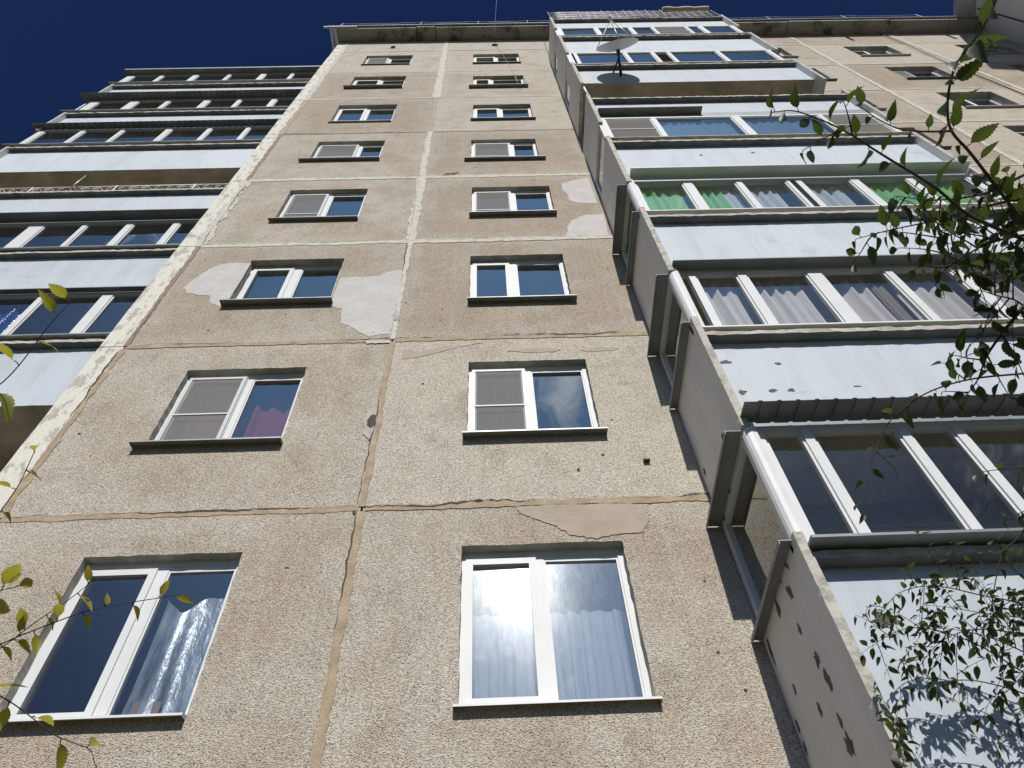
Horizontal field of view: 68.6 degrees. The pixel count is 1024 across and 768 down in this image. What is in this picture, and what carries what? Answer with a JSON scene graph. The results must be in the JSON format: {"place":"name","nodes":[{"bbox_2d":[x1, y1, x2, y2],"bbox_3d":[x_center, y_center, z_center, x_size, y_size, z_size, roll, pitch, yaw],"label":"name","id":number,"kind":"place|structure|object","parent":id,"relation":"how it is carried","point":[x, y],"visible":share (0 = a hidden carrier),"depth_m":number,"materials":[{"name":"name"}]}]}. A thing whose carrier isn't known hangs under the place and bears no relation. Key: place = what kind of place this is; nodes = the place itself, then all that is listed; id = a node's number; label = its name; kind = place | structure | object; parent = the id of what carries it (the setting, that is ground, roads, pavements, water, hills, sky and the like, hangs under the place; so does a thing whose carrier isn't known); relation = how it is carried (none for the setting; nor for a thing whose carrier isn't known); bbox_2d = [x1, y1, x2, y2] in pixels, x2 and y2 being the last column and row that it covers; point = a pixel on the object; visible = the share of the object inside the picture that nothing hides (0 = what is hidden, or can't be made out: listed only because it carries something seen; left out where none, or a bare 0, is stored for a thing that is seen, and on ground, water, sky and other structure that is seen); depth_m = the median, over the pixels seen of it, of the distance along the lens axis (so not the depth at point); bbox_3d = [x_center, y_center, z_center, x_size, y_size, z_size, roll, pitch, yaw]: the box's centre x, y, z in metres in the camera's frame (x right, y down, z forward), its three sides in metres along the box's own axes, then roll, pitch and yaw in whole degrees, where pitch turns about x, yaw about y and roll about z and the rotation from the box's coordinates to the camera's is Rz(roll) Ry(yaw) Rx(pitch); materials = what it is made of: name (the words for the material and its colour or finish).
{"place":"outdoors","nodes":[
{"label":"outdoors","id":0,"kind":"place"},
{"bbox_2d":[0,283,194,767],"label":"tree","id":1,"kind":"object","parent":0,"point":[10,574],"visible":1,"depth_m":1.48,"materials":[{"name":"green plant"}]},
{"bbox_2d":[0,0,953,149],"label":"sky","id":2,"kind":"structure","parent":0,"point":[52,52],"materials":[{"name":"blue"}]},
{"bbox_2d":[766,0,1023,767],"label":"tree","id":3,"kind":"object","parent":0,"point":[1004,189],"visible":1,"depth_m":2.13,"materials":[{"name":"green plant"}]},
{"bbox_2d":[953,0,1023,44],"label":"apartment building","id":4,"kind":"structure","parent":0,"point":[1009,21],"depth_m":23.18,"materials":[{"name":"white paint"}]},
{"label":"ground","id":5,"kind":"structure","parent":0,"visible":0},
{"bbox_2d":[0,66,320,471],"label":"apartment building","id":6,"kind":"structure","parent":5,"relation":"on","point":[158,157],"depth_m":14.16,"materials":[{"name":"concrete"}]},
{"bbox_2d":[0,306,24,333],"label":"curtain","id":7,"kind":"object","parent":6,"relation":"in","point":[8,318],"visible":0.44,"depth_m":10.58,"materials":[{"name":"blue fabric"}]},
{"bbox_2d":[71,175,86,190],"bbox_3d":[-8.407,-3.800,14.621,0.046,0.665,0.318,-2,-55,-1],"label":"pole","id":8,"kind":"object","parent":6,"relation":"attached to","point":[85,176],"visible":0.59,"depth_m":14.51,"materials":[{"name":"metal"}]},
{"bbox_2d":[0,10,1023,767],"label":"apartment building","id":9,"kind":"structure","parent":5,"relation":"on","point":[440,282],"depth_m":6.98,"materials":[{"name":"concrete"}]},
{"bbox_2d":[7,560,239,722],"bbox_3d":[-2.817,1.833,5.496,1.339,1.484,0.227,-2,-55,-1],"label":"window","id":10,"kind":"structure","parent":9,"relation":"in","point":[104,699],"depth_m":5.53,"materials":[{"name":"white plastic"}]},
{"bbox_2d":[129,702,161,714],"bbox_3d":[-2.510,2.247,5.118,0.190,0.160,0.010,-2,-55,-1],"label":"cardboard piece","id":11,"kind":"object","parent":9,"relation":"attached to","point":[156,707],"visible":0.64,"depth_m":5.15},
{"bbox_2d":[121,599,220,714],"bbox_3d":[-2.448,1.989,5.523,0.521,1.076,0.072,-2,-55,-1],"label":"curtain","id":12,"kind":"object","parent":9,"relation":"hanging from","point":[181,624],"visible":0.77,"depth_m":5.60,"materials":[{"name":"white fabric"}]},
{"bbox_2d":[129,373,304,448],"bbox_3d":[-2.950,0.243,7.782,1.429,1.389,0.247,-2,-55,-1],"label":"window","id":13,"kind":"structure","parent":9,"relation":"in","point":[209,410],"depth_m":7.78,"materials":[{"name":"white plastic"}]},
{"bbox_2d":[233,395,294,437],"bbox_3d":[-2.907,0.501,7.958,1.200,1.175,0.130,-2,-55,-1],"label":"curtain","id":14,"kind":"object","parent":9,"relation":"hanging from","point":[262,416],"visible":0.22,"depth_m":8.14,"materials":[{"name":"fabric"}]},
{"bbox_2d":[219,265,341,305],"bbox_3d":[-3.007,-1.351,10.106,1.403,1.383,0.282,-2,-55,-1],"label":"window","id":15,"kind":"structure","parent":9,"relation":"in","point":[287,292],"depth_m":10.17,"materials":[{"name":"white plastic"}]},
{"bbox_2d":[268,193,366,220],"bbox_3d":[-3.147,-2.927,12.395,1.395,1.434,0.227,-2,-55,-1],"label":"window","id":16,"kind":"structure","parent":9,"relation":"in","point":[305,207],"depth_m":12.43,"materials":[{"name":"white plastic"}]},
{"bbox_2d":[298,145,383,160],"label":"window","id":17,"kind":"structure","parent":9,"relation":"in","point":[324,152],"depth_m":14.79,"materials":[{"name":"white plastic"}]},
{"bbox_2d":[328,108,395,122],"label":"window","id":18,"kind":"structure","parent":9,"relation":"in","point":[374,114],"depth_m":17.18,"materials":[{"name":"white plastic"}]},
{"bbox_2d":[343,80,404,88],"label":"window","id":19,"kind":"structure","parent":9,"relation":"in","point":[358,83],"depth_m":19.56,"materials":[{"name":"white paint"}]},
{"bbox_2d":[361,58,411,64],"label":"window","id":20,"kind":"structure","parent":9,"relation":"in","point":[370,61],"depth_m":21.84,"materials":[{"name":"white paint"}]},
{"bbox_2d":[473,57,520,63],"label":"window","id":21,"kind":"structure","parent":9,"relation":"in","point":[476,60],"depth_m":21.93,"materials":[{"name":"white paint"}]},
{"bbox_2d":[469,79,527,87],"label":"window","id":22,"kind":"structure","parent":9,"relation":"in","point":[480,83],"depth_m":19.57,"materials":[{"name":"white paint"}]},
{"bbox_2d":[470,108,535,119],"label":"window","id":23,"kind":"structure","parent":9,"relation":"in","point":[481,113],"depth_m":17.17,"materials":[{"name":"white plastic"}]},
{"bbox_2d":[472,612,537,698],"bbox_3d":[-0.046,2.079,5.591,0.592,0.966,0.090,-2,-55,-1],"label":"curtain","id":24,"kind":"object","parent":9,"relation":"hanging from","point":[504,663],"visible":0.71,"depth_m":5.63,"materials":[{"name":"white fabric"}]},
{"bbox_2d":[464,143,545,160],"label":"window","id":25,"kind":"structure","parent":9,"relation":"in","point":[486,151],"depth_m":14.78,"materials":[{"name":"white plastic"}]},
{"bbox_2d":[469,191,556,215],"bbox_3d":[-0.006,-3.011,12.452,1.388,1.359,0.247,-2,-55,-1],"label":"window","id":26,"kind":"structure","parent":9,"relation":"in","point":[503,203],"depth_m":12.50,"materials":[{"name":"white plastic"}]},
{"bbox_2d":[467,260,576,302],"bbox_3d":[0.105,-1.407,10.141,1.387,1.452,0.262,-2,-55,-1],"label":"window","id":27,"kind":"structure","parent":9,"relation":"in","point":[511,271],"depth_m":10.22,"materials":[{"name":"white plastic"}]},
{"bbox_2d":[462,365,607,436],"bbox_3d":[0.199,0.153,7.867,1.402,1.399,0.247,-2,-55,-1],"label":"window","id":28,"kind":"structure","parent":9,"relation":"in","point":[501,401],"depth_m":7.87,"materials":[{"name":"white plastic"}]},
{"bbox_2d":[452,548,662,707],"bbox_3d":[0.274,1.759,5.571,1.378,1.479,0.222,-2,-55,-1],"label":"window","id":29,"kind":"structure","parent":9,"relation":"in","point":[536,562],"depth_m":5.64,"materials":[{"name":"white plastic"}]},
{"bbox_2d":[550,609,641,699],"bbox_3d":[0.612,2.055,5.601,0.670,0.961,0.093,-2,-55,-1],"label":"curtain","id":30,"kind":"object","parent":9,"relation":"hanging from","point":[594,655],"visible":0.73,"depth_m":5.63,"materials":[{"name":"white fabric"}]},
{"bbox_2d":[596,15,637,76],"bbox_3d":[2.159,-7.037,15.695,0.758,1.189,0.837,28,-61,-20],"label":"satellite dish","id":31,"kind":"object","parent":9,"relation":"attached to","point":[618,45],"visible":1,"depth_m":15.42,"materials":[{"name":"white metal"}]},
{"bbox_2d":[640,188,688,209],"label":"curtain","id":32,"kind":"object","parent":9,"relation":"hanging from","point":[660,199],"visible":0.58,"depth_m":10.01,"materials":[{"name":"green fabric"}]},
{"bbox_2d":[667,133,697,135],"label":"curtain","id":33,"kind":"object","parent":9,"relation":"hanging from","point":[672,134],"visible":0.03,"depth_m":12.33,"materials":[{"name":"fabric"}]},
{"bbox_2d":[662,6,708,12],"bbox_3d":[5.095,-10.998,22.024,1.365,0.207,0.181,-2,-55,-1],"label":"rolled carpet","id":34,"kind":"object","parent":9,"relation":"on","point":[670,9],"visible":0.94,"depth_m":21.95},
{"bbox_2d":[698,188,732,208],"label":"curtain","id":35,"kind":"object","parent":9,"relation":"hanging from","point":[715,199],"visible":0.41,"depth_m":10.02,"materials":[{"name":"green fabric"}]},
{"bbox_2d":[700,282,753,324],"bbox_3d":[2.181,-0.728,7.546,0.412,1.210,0.110,-7,-55,2],"label":"curtain","id":36,"kind":"object","parent":9,"relation":"hanging from","point":[726,303],"visible":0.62,"depth_m":7.67,"materials":[{"name":"white fabric"}]},
{"bbox_2d":[720,188,746,207],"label":"curtain","id":37,"kind":"object","parent":9,"relation":"hanging from","point":[733,199],"visible":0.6,"depth_m":10.05,"materials":[{"name":"white fabric"}]},
{"bbox_2d":[747,187,788,207],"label":"curtain","id":38,"kind":"object","parent":9,"relation":"hanging from","point":[765,197],"visible":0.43,"depth_m":10.04,"materials":[{"name":"white fabric"}]},
{"bbox_2d":[778,52,798,57],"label":"window","id":39,"kind":"structure","parent":9,"relation":"in","point":[779,54],"depth_m":21.42,"materials":[{"name":"white plastic"}]},
{"bbox_2d":[753,281,826,323],"bbox_3d":[2.790,-0.734,7.569,0.601,1.210,0.111,-2,-55,-1],"label":"curtain","id":40,"kind":"object","parent":9,"relation":"hanging from","point":[790,303],"visible":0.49,"depth_m":7.68,"materials":[{"name":"white fabric"}]},
{"bbox_2d":[808,186,856,205],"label":"curtain","id":41,"kind":"object","parent":9,"relation":"hanging from","point":[832,196],"visible":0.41,"depth_m":10.07,"materials":[{"name":"white fabric"}]},
{"bbox_2d":[827,78,837,80],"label":"window","id":42,"kind":"structure","parent":9,"relation":"in","point":[828,79],"depth_m":19.10,"materials":[{"name":"white paint"}]},
{"bbox_2d":[832,279,897,321],"bbox_3d":[3.532,-0.756,7.588,0.479,1.210,0.095,-9,-56,4],"label":"curtain","id":43,"kind":"object","parent":9,"relation":"hanging from","point":[862,301],"visible":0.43,"depth_m":7.71,"materials":[{"name":"white fabric"}]},
{"bbox_2d":[874,107,886,109],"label":"window","id":44,"kind":"structure","parent":9,"relation":"in","point":[879,108],"depth_m":16.79,"materials":[{"name":"white plastic"}]},
{"bbox_2d":[852,50,910,55],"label":"window","id":45,"kind":"structure","parent":9,"relation":"in","point":[862,53],"depth_m":22.40,"materials":[{"name":"white plastic"}]},
{"bbox_2d":[864,278,915,320],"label":"curtain","id":46,"kind":"object","parent":9,"relation":"hanging from","point":[891,302],"visible":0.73,"depth_m":7.67,"materials":[{"name":"white fabric"}]},
{"bbox_2d":[865,184,918,204],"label":"curtain","id":47,"kind":"object","parent":9,"relation":"hanging from","point":[887,193],"visible":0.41,"depth_m":10.12,"materials":[{"name":"green fabric"}]},
{"bbox_2d":[893,71,954,78],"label":"window","id":48,"kind":"structure","parent":9,"relation":"in","point":[919,74],"depth_m":20.09,"materials":[{"name":"white plastic"}]},
{"bbox_2d":[885,278,983,319],"bbox_3d":[4.339,-0.777,7.610,0.582,1.210,0.109,-2,-55,-1],"label":"curtain","id":49,"kind":"object","parent":9,"relation":"hanging from","point":[953,305],"visible":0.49,"depth_m":7.69,"materials":[{"name":"white fabric"}]},
{"bbox_2d":[911,182,976,203],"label":"curtain","id":50,"kind":"object","parent":9,"relation":"hanging from","point":[945,188],"visible":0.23,"depth_m":10.11,"materials":[{"name":"green fabric"}]},
{"bbox_2d":[867,520,1022,532],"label":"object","id":51,"kind":"structure","parent":9,"relation":"in","point":[991,524],"depth_m":6.36,"materials":[{"name":"plastic"}]},
{"bbox_2d":[939,145,951,148],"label":"window","id":52,"kind":"structure","parent":9,"relation":"in","point":[943,147],"depth_m":14.49,"materials":[{"name":"white plastic"}]},
{"bbox_2d":[878,33,1023,94],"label":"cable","id":53,"kind":"object","parent":9,"relation":"attached to","point":[957,67],"visible":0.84,"depth_m":20.69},
{"bbox_2d":[950,98,1023,108],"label":"window","id":54,"kind":"structure","parent":9,"relation":"in","point":[968,103],"depth_m":17.82,"materials":[{"name":"white plastic"}]},
{"bbox_2d":[974,179,1016,202],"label":"window","id":55,"kind":"structure","parent":9,"relation":"in","point":[987,183],"depth_m":12.74,"materials":[{"name":"white plastic"}]},
{"bbox_2d":[983,275,1023,317],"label":"curtain","id":56,"kind":"object","parent":9,"relation":"hanging from","point":[1018,295],"visible":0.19,"depth_m":7.78,"materials":[{"name":"white fabric"}]},
{"bbox_2d":[986,49,1023,53],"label":"window","id":57,"kind":"structure","parent":9,"relation":"in","point":[988,51],"depth_m":21.58,"materials":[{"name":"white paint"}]}
]}

